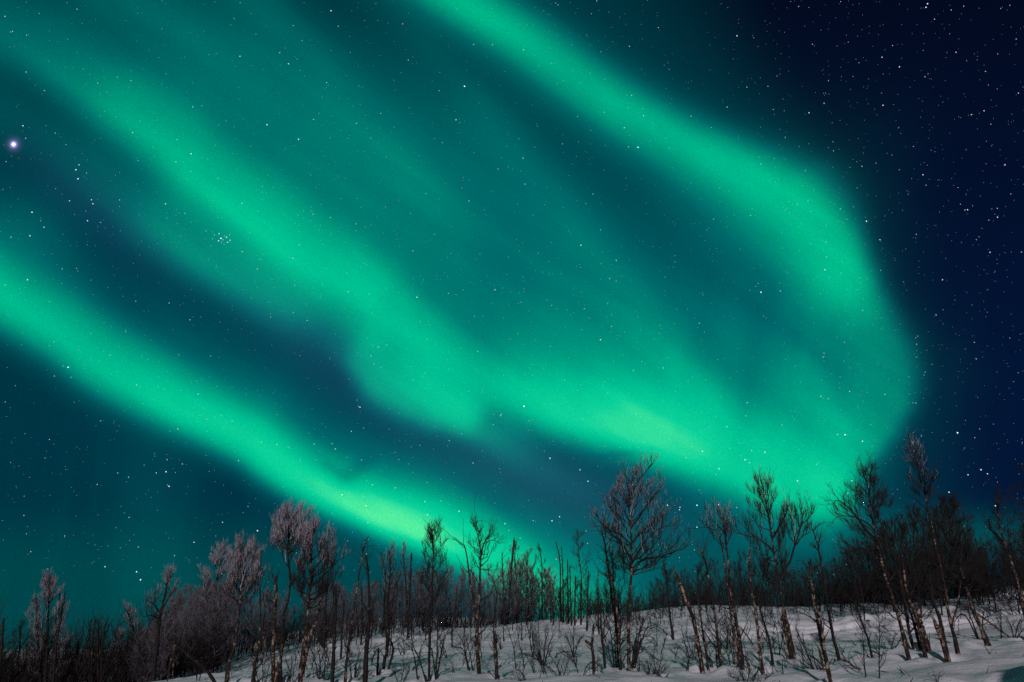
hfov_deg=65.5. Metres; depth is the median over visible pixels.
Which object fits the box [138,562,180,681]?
birch tree
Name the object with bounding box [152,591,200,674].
birch tree
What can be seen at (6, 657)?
birch tree
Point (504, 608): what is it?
dead tree
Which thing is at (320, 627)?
dead tree
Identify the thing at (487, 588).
birch tree
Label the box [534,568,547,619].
birch tree
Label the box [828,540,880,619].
birch tree
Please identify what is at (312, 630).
dead tree
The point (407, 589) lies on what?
birch tree
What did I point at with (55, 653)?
dead tree
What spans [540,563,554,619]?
birch tree
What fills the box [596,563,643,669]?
dead tree
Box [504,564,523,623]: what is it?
birch tree
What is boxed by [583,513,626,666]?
dead tree
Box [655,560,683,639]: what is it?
birch tree
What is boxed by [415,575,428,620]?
birch tree
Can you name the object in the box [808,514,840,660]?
dead tree
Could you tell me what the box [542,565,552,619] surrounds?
birch tree
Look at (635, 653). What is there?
shrub
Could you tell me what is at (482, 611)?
dead tree
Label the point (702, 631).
dead tree
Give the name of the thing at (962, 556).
birch tree
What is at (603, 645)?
dead tree
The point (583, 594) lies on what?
birch tree
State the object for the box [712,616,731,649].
shrub
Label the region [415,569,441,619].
birch tree
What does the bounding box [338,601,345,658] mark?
dead tree
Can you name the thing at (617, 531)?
birch tree
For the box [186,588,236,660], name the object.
birch tree
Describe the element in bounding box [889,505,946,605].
birch tree
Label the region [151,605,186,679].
birch tree
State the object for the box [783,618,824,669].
shrub
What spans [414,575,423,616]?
birch tree
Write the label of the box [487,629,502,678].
stump
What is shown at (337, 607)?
birch tree
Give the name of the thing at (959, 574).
birch tree
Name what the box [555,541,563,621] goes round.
dead tree
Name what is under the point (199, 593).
birch tree
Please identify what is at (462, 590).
birch tree
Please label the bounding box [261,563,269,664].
dead tree
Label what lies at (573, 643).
sapling
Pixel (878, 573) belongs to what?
birch tree
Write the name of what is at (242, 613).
birch tree
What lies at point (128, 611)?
birch tree
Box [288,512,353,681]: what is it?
birch tree
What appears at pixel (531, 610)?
dead tree
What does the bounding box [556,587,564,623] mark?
birch tree
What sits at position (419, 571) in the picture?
birch tree
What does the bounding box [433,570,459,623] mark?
birch tree
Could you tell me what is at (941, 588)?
birch tree
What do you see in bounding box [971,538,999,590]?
birch tree
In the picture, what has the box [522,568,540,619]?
birch tree
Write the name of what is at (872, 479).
birch tree
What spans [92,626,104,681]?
dead tree
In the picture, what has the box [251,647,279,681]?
shrub
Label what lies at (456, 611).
dead tree
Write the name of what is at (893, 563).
birch tree
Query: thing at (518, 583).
birch tree
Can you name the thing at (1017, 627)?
shrub
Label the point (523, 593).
birch tree
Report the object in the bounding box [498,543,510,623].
dead tree
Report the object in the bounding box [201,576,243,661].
birch tree
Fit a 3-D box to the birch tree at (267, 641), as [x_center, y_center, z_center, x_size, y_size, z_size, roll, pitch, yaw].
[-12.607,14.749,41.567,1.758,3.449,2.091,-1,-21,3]
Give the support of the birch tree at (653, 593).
on the snow ground
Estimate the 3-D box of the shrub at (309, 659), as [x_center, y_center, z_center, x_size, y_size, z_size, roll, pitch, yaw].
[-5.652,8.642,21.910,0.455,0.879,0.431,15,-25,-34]
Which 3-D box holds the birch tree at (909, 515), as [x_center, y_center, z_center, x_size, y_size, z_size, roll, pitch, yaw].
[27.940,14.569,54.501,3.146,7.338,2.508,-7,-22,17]
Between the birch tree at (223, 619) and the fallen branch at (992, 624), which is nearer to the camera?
the fallen branch at (992, 624)
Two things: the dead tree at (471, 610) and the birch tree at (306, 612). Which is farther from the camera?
the birch tree at (306, 612)
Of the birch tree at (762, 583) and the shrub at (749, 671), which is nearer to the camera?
the shrub at (749, 671)
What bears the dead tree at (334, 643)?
on the snow ground
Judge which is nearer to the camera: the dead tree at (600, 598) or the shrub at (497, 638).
the shrub at (497, 638)
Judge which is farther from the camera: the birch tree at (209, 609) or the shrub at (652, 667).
the birch tree at (209, 609)
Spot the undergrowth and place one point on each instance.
(120, 657)
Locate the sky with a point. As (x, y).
(108, 71)
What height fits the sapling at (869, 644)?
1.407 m
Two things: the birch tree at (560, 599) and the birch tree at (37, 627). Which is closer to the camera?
the birch tree at (37, 627)
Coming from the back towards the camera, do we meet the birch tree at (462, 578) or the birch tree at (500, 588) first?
the birch tree at (500, 588)
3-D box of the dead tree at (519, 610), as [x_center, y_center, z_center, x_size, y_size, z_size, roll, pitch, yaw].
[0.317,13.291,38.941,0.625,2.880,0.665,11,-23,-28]
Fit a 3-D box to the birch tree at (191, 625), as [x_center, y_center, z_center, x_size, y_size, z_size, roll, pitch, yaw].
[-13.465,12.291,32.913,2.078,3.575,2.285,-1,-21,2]
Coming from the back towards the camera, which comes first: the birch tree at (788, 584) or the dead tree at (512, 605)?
the birch tree at (788, 584)
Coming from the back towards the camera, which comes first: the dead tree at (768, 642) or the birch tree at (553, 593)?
the birch tree at (553, 593)
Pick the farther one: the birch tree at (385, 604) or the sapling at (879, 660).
the birch tree at (385, 604)
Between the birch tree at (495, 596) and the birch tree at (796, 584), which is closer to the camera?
the birch tree at (796, 584)
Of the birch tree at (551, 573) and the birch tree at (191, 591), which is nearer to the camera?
the birch tree at (191, 591)
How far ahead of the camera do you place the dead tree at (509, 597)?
57.42 m
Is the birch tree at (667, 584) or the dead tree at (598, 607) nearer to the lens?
the dead tree at (598, 607)
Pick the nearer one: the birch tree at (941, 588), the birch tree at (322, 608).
the birch tree at (941, 588)
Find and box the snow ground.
[3,586,1023,681]
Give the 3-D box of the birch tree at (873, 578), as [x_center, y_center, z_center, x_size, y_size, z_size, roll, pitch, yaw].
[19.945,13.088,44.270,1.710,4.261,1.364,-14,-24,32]
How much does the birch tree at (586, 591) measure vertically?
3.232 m
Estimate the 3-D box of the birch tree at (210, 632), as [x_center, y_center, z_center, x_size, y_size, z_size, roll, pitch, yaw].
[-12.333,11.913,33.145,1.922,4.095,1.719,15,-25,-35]
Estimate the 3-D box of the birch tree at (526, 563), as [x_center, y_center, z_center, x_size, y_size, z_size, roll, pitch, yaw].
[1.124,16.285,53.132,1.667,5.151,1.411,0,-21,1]
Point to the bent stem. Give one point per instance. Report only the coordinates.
(174, 634)
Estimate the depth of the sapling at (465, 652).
18.64 m
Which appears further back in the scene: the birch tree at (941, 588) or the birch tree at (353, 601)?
the birch tree at (353, 601)
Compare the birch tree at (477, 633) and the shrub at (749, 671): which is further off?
the birch tree at (477, 633)
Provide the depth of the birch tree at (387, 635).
19.77 m
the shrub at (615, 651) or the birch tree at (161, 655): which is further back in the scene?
the birch tree at (161, 655)
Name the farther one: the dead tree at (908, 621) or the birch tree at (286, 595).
the birch tree at (286, 595)
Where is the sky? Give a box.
[0,0,1023,649]
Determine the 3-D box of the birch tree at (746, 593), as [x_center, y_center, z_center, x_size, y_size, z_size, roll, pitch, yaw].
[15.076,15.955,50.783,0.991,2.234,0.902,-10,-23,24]
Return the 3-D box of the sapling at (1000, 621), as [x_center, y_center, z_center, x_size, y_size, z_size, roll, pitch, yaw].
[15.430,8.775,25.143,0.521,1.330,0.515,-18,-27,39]
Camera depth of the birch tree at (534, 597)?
53.96 m
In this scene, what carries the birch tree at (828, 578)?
on the snow ground
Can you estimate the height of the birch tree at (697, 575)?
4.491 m
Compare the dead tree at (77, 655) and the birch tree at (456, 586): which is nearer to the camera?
the dead tree at (77, 655)
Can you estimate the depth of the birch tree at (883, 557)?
52.46 m
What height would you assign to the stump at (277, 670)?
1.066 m
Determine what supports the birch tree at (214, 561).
on the snow ground
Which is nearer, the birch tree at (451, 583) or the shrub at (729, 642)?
the shrub at (729, 642)
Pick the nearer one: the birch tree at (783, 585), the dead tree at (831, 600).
the dead tree at (831, 600)
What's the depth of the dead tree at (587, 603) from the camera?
41.70 m
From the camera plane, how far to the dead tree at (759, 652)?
16.34 m
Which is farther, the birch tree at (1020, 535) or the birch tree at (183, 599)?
the birch tree at (183, 599)
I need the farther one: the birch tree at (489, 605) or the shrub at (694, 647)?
the birch tree at (489, 605)
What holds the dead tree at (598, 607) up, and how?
on the snow ground
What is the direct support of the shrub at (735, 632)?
on the snow ground
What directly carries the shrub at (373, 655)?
on the snow ground
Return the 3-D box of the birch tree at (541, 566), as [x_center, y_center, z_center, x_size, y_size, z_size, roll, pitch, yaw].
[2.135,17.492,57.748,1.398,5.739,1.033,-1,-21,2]
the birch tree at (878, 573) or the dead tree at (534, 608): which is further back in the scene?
the birch tree at (878, 573)
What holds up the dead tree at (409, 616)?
on the snow ground
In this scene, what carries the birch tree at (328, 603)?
on the snow ground
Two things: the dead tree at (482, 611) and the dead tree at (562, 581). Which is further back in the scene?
the dead tree at (562, 581)
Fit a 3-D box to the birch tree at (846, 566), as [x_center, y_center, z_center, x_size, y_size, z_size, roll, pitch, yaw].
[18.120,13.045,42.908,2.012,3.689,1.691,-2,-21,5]
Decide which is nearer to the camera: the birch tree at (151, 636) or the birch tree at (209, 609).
the birch tree at (151, 636)
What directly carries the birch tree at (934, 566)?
on the snow ground
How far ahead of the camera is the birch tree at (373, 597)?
52.65 m
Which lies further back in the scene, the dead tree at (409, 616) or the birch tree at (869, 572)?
the birch tree at (869, 572)
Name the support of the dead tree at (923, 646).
on the snow ground
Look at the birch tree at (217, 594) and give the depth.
34.67 m
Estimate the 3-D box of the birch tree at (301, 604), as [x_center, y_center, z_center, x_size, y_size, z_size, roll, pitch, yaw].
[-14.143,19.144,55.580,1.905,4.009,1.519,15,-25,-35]
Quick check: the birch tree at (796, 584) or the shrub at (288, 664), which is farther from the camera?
the birch tree at (796, 584)
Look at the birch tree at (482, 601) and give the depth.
64.40 m
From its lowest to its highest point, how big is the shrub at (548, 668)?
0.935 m
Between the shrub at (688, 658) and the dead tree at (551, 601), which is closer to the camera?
the shrub at (688, 658)
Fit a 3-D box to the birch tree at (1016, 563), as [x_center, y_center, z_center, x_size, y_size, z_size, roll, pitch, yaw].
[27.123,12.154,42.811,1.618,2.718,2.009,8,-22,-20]
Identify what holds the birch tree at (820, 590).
on the snow ground
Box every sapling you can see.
[394,605,428,681]
[424,604,460,679]
[449,613,485,670]
[561,617,584,657]
[852,616,867,676]
[854,597,872,657]
[867,605,894,677]
[990,599,1004,637]
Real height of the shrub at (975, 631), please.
1.157 m
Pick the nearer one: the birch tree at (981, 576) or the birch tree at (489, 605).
the birch tree at (981, 576)
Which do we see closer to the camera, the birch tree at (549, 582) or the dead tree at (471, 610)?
the dead tree at (471, 610)
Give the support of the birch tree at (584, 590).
on the snow ground
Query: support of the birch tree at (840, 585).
on the snow ground
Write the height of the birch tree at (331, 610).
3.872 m
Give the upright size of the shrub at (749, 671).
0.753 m
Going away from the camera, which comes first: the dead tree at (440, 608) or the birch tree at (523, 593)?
the dead tree at (440, 608)
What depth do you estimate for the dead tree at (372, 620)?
38.97 m
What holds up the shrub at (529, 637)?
on the snow ground
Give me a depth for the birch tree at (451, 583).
53.15 m
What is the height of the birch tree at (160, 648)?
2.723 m
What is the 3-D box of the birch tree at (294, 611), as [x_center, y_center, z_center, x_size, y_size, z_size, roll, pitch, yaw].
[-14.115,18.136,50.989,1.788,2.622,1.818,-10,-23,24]
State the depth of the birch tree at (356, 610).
50.38 m
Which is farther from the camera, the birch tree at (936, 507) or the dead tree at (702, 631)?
the birch tree at (936, 507)
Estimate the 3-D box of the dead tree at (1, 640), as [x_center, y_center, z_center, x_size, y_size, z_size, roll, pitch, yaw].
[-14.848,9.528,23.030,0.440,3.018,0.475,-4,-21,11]
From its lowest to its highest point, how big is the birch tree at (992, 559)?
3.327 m
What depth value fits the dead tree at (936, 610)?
19.27 m
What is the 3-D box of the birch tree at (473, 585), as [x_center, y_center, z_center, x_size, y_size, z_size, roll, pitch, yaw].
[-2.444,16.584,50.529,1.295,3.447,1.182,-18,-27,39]
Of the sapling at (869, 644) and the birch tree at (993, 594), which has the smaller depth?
the sapling at (869, 644)
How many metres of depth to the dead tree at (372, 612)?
36.79 m
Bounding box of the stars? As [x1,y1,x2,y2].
[2,1,1023,579]
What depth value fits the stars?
5795.23 m
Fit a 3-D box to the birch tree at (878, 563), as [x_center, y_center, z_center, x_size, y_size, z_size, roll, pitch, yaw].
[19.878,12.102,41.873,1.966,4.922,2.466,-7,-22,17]
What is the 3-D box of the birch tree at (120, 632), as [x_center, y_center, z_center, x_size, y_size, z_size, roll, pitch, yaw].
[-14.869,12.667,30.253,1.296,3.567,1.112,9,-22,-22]
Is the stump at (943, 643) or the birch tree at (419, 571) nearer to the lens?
the stump at (943, 643)
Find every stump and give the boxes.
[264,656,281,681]
[373,647,382,674]
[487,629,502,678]
[583,624,603,674]
[781,646,791,658]
[818,647,832,669]
[911,606,932,651]
[931,614,950,661]
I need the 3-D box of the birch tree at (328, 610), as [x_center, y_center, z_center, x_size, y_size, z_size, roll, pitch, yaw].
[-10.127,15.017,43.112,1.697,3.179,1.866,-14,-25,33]
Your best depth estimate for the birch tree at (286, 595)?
52.27 m
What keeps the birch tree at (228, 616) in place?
on the snow ground
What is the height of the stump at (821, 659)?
0.651 m
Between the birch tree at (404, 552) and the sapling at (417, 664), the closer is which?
the sapling at (417, 664)
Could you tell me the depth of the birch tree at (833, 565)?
46.88 m
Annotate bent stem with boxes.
[163,609,175,678]
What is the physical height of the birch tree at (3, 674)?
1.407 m
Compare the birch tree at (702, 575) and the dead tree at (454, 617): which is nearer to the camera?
the dead tree at (454, 617)
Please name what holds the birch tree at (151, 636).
on the snow ground
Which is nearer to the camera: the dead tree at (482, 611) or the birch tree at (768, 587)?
the dead tree at (482, 611)
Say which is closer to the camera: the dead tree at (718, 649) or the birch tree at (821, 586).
the dead tree at (718, 649)
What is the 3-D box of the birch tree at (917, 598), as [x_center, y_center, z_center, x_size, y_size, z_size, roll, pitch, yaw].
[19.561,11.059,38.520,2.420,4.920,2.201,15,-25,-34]
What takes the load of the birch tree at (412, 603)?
on the snow ground
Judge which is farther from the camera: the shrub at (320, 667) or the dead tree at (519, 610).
the dead tree at (519, 610)
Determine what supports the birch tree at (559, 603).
on the snow ground
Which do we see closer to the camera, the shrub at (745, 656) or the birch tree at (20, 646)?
the shrub at (745, 656)
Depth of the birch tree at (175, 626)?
35.55 m
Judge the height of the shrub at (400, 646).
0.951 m
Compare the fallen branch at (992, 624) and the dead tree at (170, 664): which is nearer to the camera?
the dead tree at (170, 664)
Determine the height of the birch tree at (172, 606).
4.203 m
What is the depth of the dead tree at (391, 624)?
35.34 m
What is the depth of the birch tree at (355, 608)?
52.15 m
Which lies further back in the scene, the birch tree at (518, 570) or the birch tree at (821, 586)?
the birch tree at (518, 570)
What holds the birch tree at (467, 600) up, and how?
on the snow ground
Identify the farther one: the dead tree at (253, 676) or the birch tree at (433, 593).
the birch tree at (433, 593)
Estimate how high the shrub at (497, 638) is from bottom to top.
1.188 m
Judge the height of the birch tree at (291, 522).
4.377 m
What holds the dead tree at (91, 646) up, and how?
on the snow ground
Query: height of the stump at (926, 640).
1.193 m
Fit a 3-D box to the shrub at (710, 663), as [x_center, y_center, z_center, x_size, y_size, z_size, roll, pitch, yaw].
[4.300,6.630,17.638,0.732,1.293,0.765,-11,-23,27]
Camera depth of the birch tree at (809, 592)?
48.01 m
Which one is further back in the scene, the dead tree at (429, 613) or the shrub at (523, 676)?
the dead tree at (429, 613)
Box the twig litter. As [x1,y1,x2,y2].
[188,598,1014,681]
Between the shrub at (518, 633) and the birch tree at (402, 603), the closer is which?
the shrub at (518, 633)
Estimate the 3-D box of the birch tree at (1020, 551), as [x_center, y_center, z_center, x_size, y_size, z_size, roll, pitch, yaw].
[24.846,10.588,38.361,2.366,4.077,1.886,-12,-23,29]
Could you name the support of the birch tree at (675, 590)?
on the snow ground
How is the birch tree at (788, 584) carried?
on the snow ground
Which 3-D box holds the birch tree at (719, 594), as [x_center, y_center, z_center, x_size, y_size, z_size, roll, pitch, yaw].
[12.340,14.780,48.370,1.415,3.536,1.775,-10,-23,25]
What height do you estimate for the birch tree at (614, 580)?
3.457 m
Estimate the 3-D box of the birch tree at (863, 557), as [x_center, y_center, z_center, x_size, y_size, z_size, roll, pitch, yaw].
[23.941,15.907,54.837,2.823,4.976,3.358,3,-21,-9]
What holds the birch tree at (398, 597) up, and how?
on the snow ground
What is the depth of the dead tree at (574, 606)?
45.75 m
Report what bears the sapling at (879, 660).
on the snow ground
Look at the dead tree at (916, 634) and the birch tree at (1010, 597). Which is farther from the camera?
the birch tree at (1010, 597)
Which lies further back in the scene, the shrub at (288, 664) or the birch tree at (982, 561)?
the birch tree at (982, 561)
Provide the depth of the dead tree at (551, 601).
47.47 m
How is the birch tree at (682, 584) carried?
on the snow ground
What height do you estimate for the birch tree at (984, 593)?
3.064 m
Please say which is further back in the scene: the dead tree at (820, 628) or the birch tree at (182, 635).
the birch tree at (182, 635)
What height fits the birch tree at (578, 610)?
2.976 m
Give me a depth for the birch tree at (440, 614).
49.33 m
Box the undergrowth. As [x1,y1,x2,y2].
[0,525,1023,681]
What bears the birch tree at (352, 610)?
on the snow ground
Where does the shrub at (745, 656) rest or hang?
on the snow ground
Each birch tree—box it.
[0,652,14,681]
[2,640,22,681]
[3,617,36,681]
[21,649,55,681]
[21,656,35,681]
[23,568,72,681]
[106,625,133,681]
[120,601,147,681]
[127,626,170,681]
[127,631,158,681]
[134,619,171,681]
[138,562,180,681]
[140,611,177,680]
[147,589,193,678]
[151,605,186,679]
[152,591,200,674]
[152,599,189,667]
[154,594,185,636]
[155,596,214,676]
[162,583,208,669]
[164,584,203,634]
[169,582,208,664]
[170,606,194,677]
[177,580,220,670]
[180,585,227,653]
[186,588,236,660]
[189,588,245,669]
[194,537,238,661]
[194,586,232,667]
[195,577,238,672]
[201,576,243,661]
[206,593,245,650]
[215,586,237,643]
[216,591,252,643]
[223,529,266,681]
[227,594,257,660]
[228,584,259,640]
[230,590,253,651]
[239,590,288,661]
[239,600,259,650]
[243,598,258,653]
[247,588,276,648]
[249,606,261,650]
[253,589,284,654]
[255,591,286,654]
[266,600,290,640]
[268,497,314,681]
[276,588,296,641]
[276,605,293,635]
[285,603,303,642]
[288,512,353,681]
[295,593,314,637]
[299,587,316,635]
[300,594,315,633]
[308,598,327,643]
[309,592,341,646]
[312,589,340,629]
[316,583,346,635]
[323,580,344,637]
[326,588,346,632]
[327,580,350,635]
[334,586,363,642]
[344,589,364,634]
[345,583,363,624]
[345,586,367,635]
[349,592,367,626]
[358,581,367,635]
[360,583,382,637]
[366,581,376,620]
[371,578,403,627]
[371,579,395,636]
[373,538,402,668]
[373,579,381,634]
[380,573,405,619]
[381,569,413,624]
[389,580,399,633]
[394,569,429,629]
[397,568,419,618]
[398,540,412,619]
[398,570,408,635]
[411,566,431,630]
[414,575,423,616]
[414,584,425,634]
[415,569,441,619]
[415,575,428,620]
[416,518,449,681]
[418,568,446,614]
[419,584,437,623]
[423,572,454,629]
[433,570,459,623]
[438,565,455,625]
[449,496,506,673]
[449,581,460,626]
[451,569,471,627]
[453,567,469,623]
[463,575,482,627]
[465,575,473,623]
[466,568,477,627]
[471,578,493,626]
[475,563,504,623]
[475,574,508,619]
[480,583,496,626]
[480,585,490,625]
[483,560,524,618]
[488,569,522,625]
[491,569,509,627]
[494,566,507,618]
[496,560,521,624]
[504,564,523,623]
[507,541,523,623]
[507,562,533,622]
[512,566,540,624]
[512,571,534,613]
[516,557,540,621]
[517,547,540,623]
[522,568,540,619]
[529,577,540,617]
[534,542,549,619]
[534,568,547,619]
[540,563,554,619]
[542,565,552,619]
[542,573,554,621]
[546,584,557,618]
[550,572,558,616]
[555,585,561,621]
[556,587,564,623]
[561,577,571,623]
[571,529,591,624]
[573,577,583,618]
[576,580,586,606]
[578,583,586,613]
[583,577,592,614]
[587,450,696,670]
[599,544,638,633]
[625,590,634,621]
[646,576,673,617]
[652,582,658,609]
[654,568,682,605]
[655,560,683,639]
[665,574,686,605]
[668,576,684,607]
[672,569,689,605]
[683,561,716,601]
[683,562,707,604]
[683,563,692,600]
[689,494,747,669]
[693,566,716,610]
[705,555,727,611]
[721,562,749,607]
[723,552,754,606]
[724,561,751,605]
[726,463,817,658]
[741,578,755,605]
[751,565,771,606]
[754,557,782,604]
[756,556,780,599]
[767,557,800,606]
[780,567,801,605]
[786,566,802,613]
[792,561,819,607]
[797,559,833,610]
[799,574,815,611]
[816,561,825,610]
[816,566,840,602]
[819,451,910,659]
[820,568,834,603]
[824,555,849,605]
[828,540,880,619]
[829,550,866,614]
[830,567,855,601]
[833,548,868,614]
[842,536,877,598]
[851,542,884,612]
[853,541,886,602]
[858,523,902,600]
[858,539,898,605]
[859,521,932,612]
[861,513,921,597]
[870,517,911,605]
[870,526,910,611]
[873,512,924,607]
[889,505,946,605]
[890,519,944,616]
[898,503,933,591]
[901,503,959,615]
[902,428,964,654]
[903,506,972,605]
[905,519,947,606]
[913,503,966,603]
[916,490,994,645]
[928,502,974,598]
[931,502,976,604]
[935,513,975,592]
[940,535,970,598]
[948,528,974,596]
[967,538,1008,611]
[968,545,1007,604]
[968,549,996,604]
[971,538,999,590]
[981,483,1023,616]
[981,540,1023,613]
[985,538,1002,584]
[990,527,1023,589]
[992,550,1016,614]
[993,527,1023,590]
[996,543,1023,589]
[999,521,1023,576]
[1003,459,1023,549]
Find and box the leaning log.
[165,636,215,681]
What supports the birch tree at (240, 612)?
on the snow ground
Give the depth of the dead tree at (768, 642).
17.58 m
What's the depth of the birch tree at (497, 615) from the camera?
53.28 m
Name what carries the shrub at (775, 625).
on the snow ground
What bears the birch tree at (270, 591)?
on the snow ground
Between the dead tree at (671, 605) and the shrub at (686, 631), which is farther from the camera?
the dead tree at (671, 605)
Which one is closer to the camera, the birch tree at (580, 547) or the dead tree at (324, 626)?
the dead tree at (324, 626)
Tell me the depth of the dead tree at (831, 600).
39.90 m
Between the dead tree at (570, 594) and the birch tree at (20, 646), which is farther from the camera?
the dead tree at (570, 594)
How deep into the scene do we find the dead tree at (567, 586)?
48.35 m
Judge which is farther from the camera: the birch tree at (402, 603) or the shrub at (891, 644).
the birch tree at (402, 603)
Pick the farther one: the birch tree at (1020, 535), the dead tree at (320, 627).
the dead tree at (320, 627)
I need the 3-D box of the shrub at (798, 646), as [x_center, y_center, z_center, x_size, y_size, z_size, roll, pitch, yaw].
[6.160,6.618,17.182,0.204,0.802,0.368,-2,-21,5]
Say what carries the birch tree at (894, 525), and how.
on the snow ground
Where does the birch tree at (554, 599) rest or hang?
on the snow ground
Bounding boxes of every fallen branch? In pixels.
[840,652,860,669]
[977,613,1009,636]
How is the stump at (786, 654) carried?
on the snow ground
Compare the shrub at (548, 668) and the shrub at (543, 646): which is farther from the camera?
the shrub at (543, 646)
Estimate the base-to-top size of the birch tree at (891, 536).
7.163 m
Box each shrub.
[186,654,206,680]
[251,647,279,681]
[282,647,299,681]
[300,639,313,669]
[305,632,338,679]
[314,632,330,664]
[342,640,363,677]
[369,648,379,664]
[391,654,410,681]
[396,636,404,654]
[468,637,484,659]
[491,624,501,649]
[501,613,536,668]
[505,663,525,680]
[519,645,535,672]
[523,621,539,655]
[526,647,546,673]
[530,618,556,665]
[540,641,571,675]
[556,642,577,672]
[584,591,645,667]
[621,606,664,667]
[638,644,670,674]
[679,625,693,652]
[679,645,701,670]
[688,615,722,667]
[690,635,702,660]
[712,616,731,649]
[713,612,739,664]
[714,629,731,659]
[717,619,744,656]
[727,654,776,681]
[728,635,753,668]
[759,610,786,654]
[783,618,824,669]
[791,628,803,663]
[883,631,901,648]
[947,602,1003,639]
[1003,615,1023,637]
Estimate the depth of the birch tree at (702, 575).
48.10 m
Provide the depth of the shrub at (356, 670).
17.26 m
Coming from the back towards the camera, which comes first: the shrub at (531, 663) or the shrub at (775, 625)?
the shrub at (775, 625)
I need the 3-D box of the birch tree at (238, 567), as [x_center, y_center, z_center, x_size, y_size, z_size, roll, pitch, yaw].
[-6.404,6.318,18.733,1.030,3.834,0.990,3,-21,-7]
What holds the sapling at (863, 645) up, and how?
on the snow ground
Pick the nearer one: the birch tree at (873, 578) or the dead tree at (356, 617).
the dead tree at (356, 617)
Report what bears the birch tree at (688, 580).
on the snow ground
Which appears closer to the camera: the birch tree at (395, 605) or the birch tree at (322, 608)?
the birch tree at (395, 605)
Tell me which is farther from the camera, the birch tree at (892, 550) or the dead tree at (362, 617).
the birch tree at (892, 550)
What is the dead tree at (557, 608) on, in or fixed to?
on the snow ground
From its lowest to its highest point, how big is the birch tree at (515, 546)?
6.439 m
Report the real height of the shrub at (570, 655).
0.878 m
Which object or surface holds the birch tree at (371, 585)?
on the snow ground
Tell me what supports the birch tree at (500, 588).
on the snow ground
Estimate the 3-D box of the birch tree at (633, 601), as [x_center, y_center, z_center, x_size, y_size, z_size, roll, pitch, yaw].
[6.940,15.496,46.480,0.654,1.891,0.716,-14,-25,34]
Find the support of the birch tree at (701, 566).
on the snow ground
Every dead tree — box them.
[0,617,6,681]
[47,590,67,681]
[75,641,86,679]
[83,619,96,681]
[88,618,97,681]
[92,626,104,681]
[96,609,111,681]
[166,646,176,680]
[245,539,271,681]
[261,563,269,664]
[261,566,278,681]
[303,598,327,675]
[315,606,324,651]
[322,581,327,646]
[326,578,337,643]
[329,585,342,681]
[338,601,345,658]
[341,532,377,681]
[354,597,361,644]
[355,542,378,681]
[360,587,366,644]
[362,591,376,647]
[366,594,375,641]
[382,588,395,654]
[407,553,412,637]
[425,586,439,639]
[434,583,450,630]
[448,591,461,646]
[451,587,464,638]
[460,591,470,646]
[468,586,477,637]
[479,586,491,638]
[490,575,500,628]
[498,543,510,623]
[499,580,508,640]
[505,539,514,623]
[508,581,515,629]
[512,584,525,640]
[524,586,536,636]
[530,583,544,640]
[545,575,555,625]
[548,586,562,637]
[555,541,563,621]
[559,546,564,621]
[565,566,571,625]
[566,558,572,623]
[569,574,576,624]
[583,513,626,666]
[583,570,589,630]
[587,602,614,667]
[593,572,604,633]
[593,578,605,634]
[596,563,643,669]
[665,581,674,626]
[673,567,704,672]
[678,588,681,610]
[683,579,712,670]
[693,522,724,666]
[737,546,765,674]
[754,580,777,665]
[795,552,832,681]
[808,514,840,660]
[826,579,836,621]
[881,526,929,649]
[891,562,927,657]
[900,597,923,650]
[922,569,946,642]
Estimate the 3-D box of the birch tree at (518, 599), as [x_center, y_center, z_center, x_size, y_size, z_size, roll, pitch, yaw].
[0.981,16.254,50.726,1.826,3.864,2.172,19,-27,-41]
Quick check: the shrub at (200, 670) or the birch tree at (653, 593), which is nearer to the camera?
the shrub at (200, 670)
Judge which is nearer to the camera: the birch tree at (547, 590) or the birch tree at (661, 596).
the birch tree at (661, 596)
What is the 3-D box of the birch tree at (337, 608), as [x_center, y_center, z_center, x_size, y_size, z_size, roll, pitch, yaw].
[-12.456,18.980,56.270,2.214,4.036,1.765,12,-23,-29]
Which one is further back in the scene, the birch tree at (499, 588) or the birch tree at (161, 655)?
the birch tree at (499, 588)
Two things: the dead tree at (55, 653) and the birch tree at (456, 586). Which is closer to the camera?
the dead tree at (55, 653)
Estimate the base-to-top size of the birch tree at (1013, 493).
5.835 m
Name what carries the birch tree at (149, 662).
on the snow ground
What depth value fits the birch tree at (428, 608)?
50.53 m
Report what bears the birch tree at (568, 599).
on the snow ground
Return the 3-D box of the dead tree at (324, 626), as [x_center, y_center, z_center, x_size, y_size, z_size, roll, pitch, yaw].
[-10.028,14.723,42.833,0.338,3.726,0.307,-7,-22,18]
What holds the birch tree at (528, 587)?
on the snow ground
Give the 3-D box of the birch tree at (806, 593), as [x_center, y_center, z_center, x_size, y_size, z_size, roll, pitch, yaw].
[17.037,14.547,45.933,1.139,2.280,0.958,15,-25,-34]
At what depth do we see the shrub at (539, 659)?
17.94 m
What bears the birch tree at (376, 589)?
on the snow ground
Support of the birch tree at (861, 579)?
on the snow ground
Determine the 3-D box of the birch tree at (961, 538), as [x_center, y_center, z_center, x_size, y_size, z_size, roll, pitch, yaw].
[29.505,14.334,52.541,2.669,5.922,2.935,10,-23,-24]

